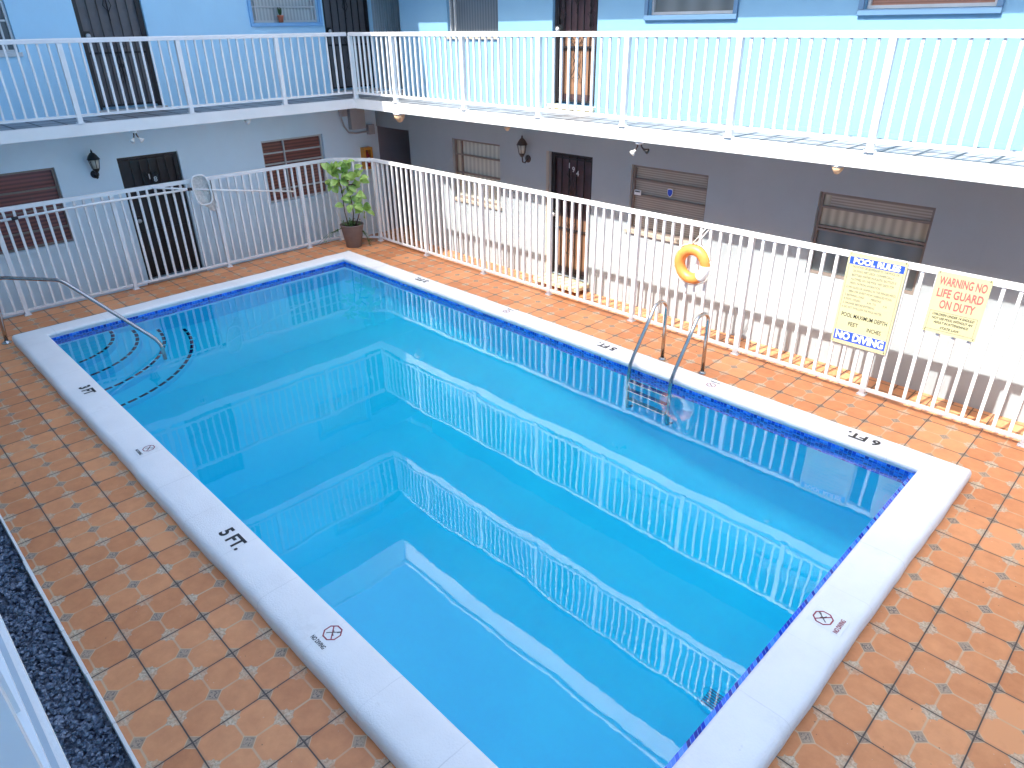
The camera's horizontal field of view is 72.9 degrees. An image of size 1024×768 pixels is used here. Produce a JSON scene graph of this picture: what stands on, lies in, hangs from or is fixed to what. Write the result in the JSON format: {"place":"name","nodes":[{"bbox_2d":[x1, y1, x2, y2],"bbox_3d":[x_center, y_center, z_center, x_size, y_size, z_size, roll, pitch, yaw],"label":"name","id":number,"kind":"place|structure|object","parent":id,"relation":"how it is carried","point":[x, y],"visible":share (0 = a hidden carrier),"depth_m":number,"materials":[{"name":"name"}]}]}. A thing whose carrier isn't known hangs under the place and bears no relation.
{"place":"outdoors","nodes":[
{"label":"outdoors","id":0,"kind":"place"},
{"bbox_2d":[0,240,1023,767],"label":"pool deck","id":1,"kind":"structure","parent":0,"point":[188,656],"depth_m":4.91,"materials":[{"name":"tile"}]},
{"bbox_2d":[0,514,140,767],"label":"deck kerb","id":2,"kind":"structure","parent":1,"relation":"attached to","point":[101,701],"depth_m":4.55,"materials":[{"name":"white concrete"}]},
{"bbox_2d":[0,276,162,346],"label":"entry handrail","id":3,"kind":"object","parent":1,"relation":"on","point":[6,341],"visible":0.94,"depth_m":8.63,"materials":[{"name":"silver metal"}]},
{"bbox_2d":[0,158,343,316],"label":"pool fence","id":4,"kind":"object","parent":1,"relation":"on","point":[26,310],"visible":1,"depth_m":10.90,"materials":[{"name":"white metal"}]},
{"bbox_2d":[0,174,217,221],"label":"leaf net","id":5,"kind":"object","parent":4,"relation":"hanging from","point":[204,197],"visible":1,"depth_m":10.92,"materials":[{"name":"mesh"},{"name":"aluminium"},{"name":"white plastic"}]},
{"bbox_2d":[152,187,294,191],"bbox_3d":[-4.649,-3.184,11.362,0.048,0.454,2.345,24,36,39],"label":"brush pole","id":6,"kind":"object","parent":4,"relation":"attached to","point":[224,189],"visible":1,"depth_m":11.33,"materials":[{"name":"metal"}]},
{"bbox_2d":[318,159,374,247],"bbox_3d":[-3.027,-3.257,12.526,1.060,1.555,0.427,4,28,8],"label":"potted plant","id":7,"kind":"object","parent":1,"relation":"on","point":[352,231],"visible":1,"depth_m":12.43,"materials":[{"name":"green plant"}]},
{"bbox_2d":[12,251,971,767],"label":"swimming pool","id":8,"kind":"structure","parent":1,"relation":"in","point":[758,713],"depth_m":5.03,"materials":[{"name":"paint"}]},
{"bbox_2d":[53,263,909,767],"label":"water","id":9,"kind":"structure","parent":8,"relation":"in","point":[499,543],"depth_m":5.94,"materials":[{"name":"blue liquid"}]},
{"bbox_2d":[627,300,709,390],"bbox_3d":[1.775,-0.047,8.040,0.640,1.721,0.760,24,37,39],"label":"pool ladder","id":10,"kind":"object","parent":1,"relation":"attached to","point":[686,344],"visible":0.66,"depth_m":7.88,"materials":[{"name":"silver metal"}]},
{"bbox_2d":[333,157,1023,447],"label":"pool fence","id":11,"kind":"object","parent":1,"relation":"on","point":[1005,285],"visible":0.97,"depth_m":8.89,"materials":[{"name":"white metal"}]},
{"bbox_2d":[673,227,711,293],"bbox_3d":[2.194,-1.499,8.396,0.526,0.822,0.145,24,37,39],"label":"life ring","id":12,"kind":"object","parent":11,"relation":"hanging from","point":[701,255],"visible":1,"depth_m":8.35,"materials":[{"name":"yellow plastic"}]},
{"bbox_2d":[831,252,908,354],"bbox_3d":[3.679,-0.836,7.159,0.565,0.998,0.064,24,37,39],"label":"pool rules sign","id":13,"kind":"object","parent":11,"relation":"attached to","point":[871,291],"visible":1,"depth_m":7.13,"materials":[{"name":"plastic"}]},
{"bbox_2d":[922,270,993,341],"bbox_3d":[4.227,-0.746,6.586,0.460,0.612,0.064,24,37,39],"label":"warning sign","id":14,"kind":"object","parent":11,"relation":"attached to","point":[957,305],"visible":1,"depth_m":6.57,"materials":[{"name":"yellow"}]},
{"bbox_2d":[362,224,1023,440],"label":"walkway","id":15,"kind":"structure","parent":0,"point":[987,418],"depth_m":8.95,"materials":[{"name":"tile"}]},
{"bbox_2d":[0,0,413,318],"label":"apartment building","id":16,"kind":"structure","parent":15,"relation":"on","point":[43,160],"depth_m":11.21,"materials":[{"name":"blue paint"}]},
{"bbox_2d":[0,0,22,56],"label":"window","id":17,"kind":"structure","parent":16,"relation":"in","point":[5,29],"depth_m":9.41,"materials":[{"name":"metal"}]},
{"bbox_2d":[0,168,79,259],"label":"window","id":18,"kind":"structure","parent":16,"relation":"in","point":[31,186],"depth_m":10.27,"materials":[{"name":"brown wood"}]},
{"bbox_2d":[87,149,99,178],"bbox_3d":[-6.314,-3.321,10.481,0.236,0.451,0.162,24,37,39],"label":"wall lantern","id":19,"kind":"object","parent":16,"relation":"attached to","point":[93,159],"depth_m":10.43,"materials":[{"name":"black metal"}]},
{"bbox_2d":[71,0,167,112],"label":"door","id":20,"kind":"structure","parent":16,"relation":"in","point":[95,18],"depth_m":10.40,"materials":[{"name":"wood"}]},
{"bbox_2d":[129,131,143,142],"bbox_3d":[-5.503,-3.610,10.138,0.144,0.167,0.204,24,37,39],"label":"flood light","id":21,"kind":"object","parent":16,"relation":"attached to","point":[132,140],"visible":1,"depth_m":10.11,"materials":[{"name":"white metal"}]},
{"bbox_2d":[117,151,206,284],"bbox_3d":[-5.827,-2.759,11.562,0.220,2.052,1.000,24,37,39],"label":"door","id":22,"kind":"structure","parent":16,"relation":"in","point":[143,170],"depth_m":11.53,"materials":[{"name":"metal"}]},
{"bbox_2d":[0,32,352,123],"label":"balcony railing","id":23,"kind":"object","parent":16,"relation":"on","point":[78,115],"visible":1,"depth_m":10.13,"materials":[{"name":"white metal"}]},
{"bbox_2d":[277,7,283,22],"bbox_3d":[-3.943,-6.289,11.798,0.117,0.245,0.114,24,37,39],"label":"potted succulent","id":24,"kind":"object","parent":16,"relation":"on","point":[280,17],"visible":1,"depth_m":11.79,"materials":[{"name":"plant"}]},
{"bbox_2d":[247,0,322,26],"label":"window","id":25,"kind":"structure","parent":16,"relation":"in","point":[261,12],"depth_m":11.92,"materials":[{"name":"metal"}]},
{"bbox_2d":[261,134,331,206],"bbox_3d":[-4.028,-3.998,12.948,0.130,1.146,1.300,24,37,39],"label":"window","id":26,"kind":"structure","parent":16,"relation":"in","point":[285,151],"depth_m":12.94,"materials":[{"name":"wood"}]},
{"bbox_2d":[322,0,379,92],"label":"door","id":27,"kind":"structure","parent":16,"relation":"in","point":[346,16],"depth_m":12.89,"materials":[{"name":"wood"}]},
{"bbox_2d":[338,108,374,134],"bbox_3d":[-3.002,-5.103,13.392,0.120,0.590,0.757,24,37,39],"label":"electrical box","id":28,"kind":"object","parent":16,"relation":"attached to","point":[356,118],"visible":0.71,"depth_m":13.34,"materials":[{"name":"grey metal"}]},
{"bbox_2d":[360,146,372,169],"bbox_3d":[-2.884,-4.504,13.818,0.130,0.410,0.200,24,37,39],"label":"extinguisher cabinet","id":29,"kind":"object","parent":16,"relation":"attached to","point":[367,152],"visible":0.75,"depth_m":13.76,"materials":[{"name":"metal"}]},
{"bbox_2d":[354,0,1023,422],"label":"apartment building","id":30,"kind":"structure","parent":15,"relation":"on","point":[948,210],"depth_m":8.55,"materials":[{"name":"paint"}]},
{"bbox_2d":[393,113,404,121],"bbox_3d":[-1.901,-4.501,11.728,0.216,0.149,0.216,24,37,39],"label":"ceiling light","id":31,"kind":"object","parent":30,"relation":"attached to","point":[399,117],"visible":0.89,"depth_m":11.66,"materials":[{"name":"glass"}]},
{"bbox_2d":[447,0,497,38],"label":"window","id":32,"kind":"structure","parent":30,"relation":"in","point":[465,15],"depth_m":11.16,"materials":[{"name":"metal"}]},
{"bbox_2d":[454,138,501,210],"bbox_3d":[-0.606,-3.715,12.246,1.280,1.086,0.130,24,37,39],"label":"window","id":33,"kind":"structure","parent":30,"relation":"in","point":[480,160],"depth_m":12.25,"materials":[{"name":"grey metal"}]},
{"bbox_2d":[517,136,530,162],"bbox_3d":[0.182,-3.756,11.097,0.187,0.451,0.224,24,37,39],"label":"wall lantern","id":34,"kind":"object","parent":30,"relation":"attached to","point":[522,144],"depth_m":11.04,"materials":[{"name":"brown metal"}]},
{"bbox_2d":[533,151,592,292],"bbox_3d":[0.832,-2.583,11.018,0.955,2.035,0.490,24,37,39],"label":"door","id":35,"kind":"structure","parent":30,"relation":"in","point":[571,175],"depth_m":11.07,"materials":[{"name":"metal"}]},
{"bbox_2d":[547,0,597,111],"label":"door","id":36,"kind":"structure","parent":30,"relation":"in","point":[570,15],"depth_m":9.99,"materials":[{"name":"wood"}]},
{"bbox_2d":[630,142,648,155],"bbox_3d":[1.590,-2.924,8.626,0.242,0.166,0.114,6,28,14],"label":"flood light","id":37,"kind":"object","parent":30,"relation":"attached to","point":[632,152],"visible":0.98,"depth_m":8.60,"materials":[{"name":"white metal"}]},
{"bbox_2d":[625,165,708,245],"bbox_3d":[2.175,-2.511,9.744,1.300,0.971,0.130,24,37,39],"label":"window","id":38,"kind":"structure","parent":30,"relation":"in","point":[657,190],"depth_m":9.74,"materials":[{"name":"brown metal"}]},
{"bbox_2d":[347,30,1023,157],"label":"balcony railing","id":39,"kind":"object","parent":30,"relation":"on","point":[872,140],"visible":1,"depth_m":7.71,"materials":[{"name":"white metal"}]},
{"bbox_2d":[644,0,738,19],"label":"window","id":40,"kind":"structure","parent":30,"relation":"in","point":[661,9],"depth_m":8.58,"materials":[{"name":"metal"}]},
{"bbox_2d":[831,165,843,173],"bbox_3d":[3.315,-2.183,7.066,0.132,0.091,0.132,24,37,39],"label":"ceiling light","id":41,"kind":"object","parent":30,"relation":"attached to","point":[837,169],"visible":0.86,"depth_m":7.03,"materials":[{"name":"glass"}]},
{"bbox_2d":[810,192,935,294],"bbox_3d":[4.132,-1.653,8.052,1.242,0.992,0.050,24,37,39],"label":"window","id":42,"kind":"structure","parent":30,"relation":"in","point":[894,230],"depth_m":7.98,"materials":[{"name":"brown metal"}]},
{"bbox_2d":[857,0,1004,15],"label":"window","id":43,"kind":"structure","parent":30,"relation":"in","point":[874,7],"depth_m":6.87,"materials":[{"name":"metal"}]},
{"label":"ground","id":44,"kind":"structure","parent":0,"visible":0},
{"bbox_2d":[0,615,70,767],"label":"apartment building","id":45,"kind":"structure","parent":44,"relation":"on","point":[51,745],"depth_m":1.35,"materials":[{"name":"paint"}]},
{"bbox_2d":[0,650,50,767],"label":"balcony railing","id":46,"kind":"object","parent":45,"relation":"on","point":[21,746],"visible":1,"depth_m":0.64,"materials":[{"name":"white metal"}]},
{"bbox_2d":[0,522,133,767],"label":"crushed stone bed","id":47,"kind":"object","parent":44,"relation":"on","point":[84,731],"visible":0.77,"depth_m":4.47,"materials":[{"name":"grey gravel"}]}
]}

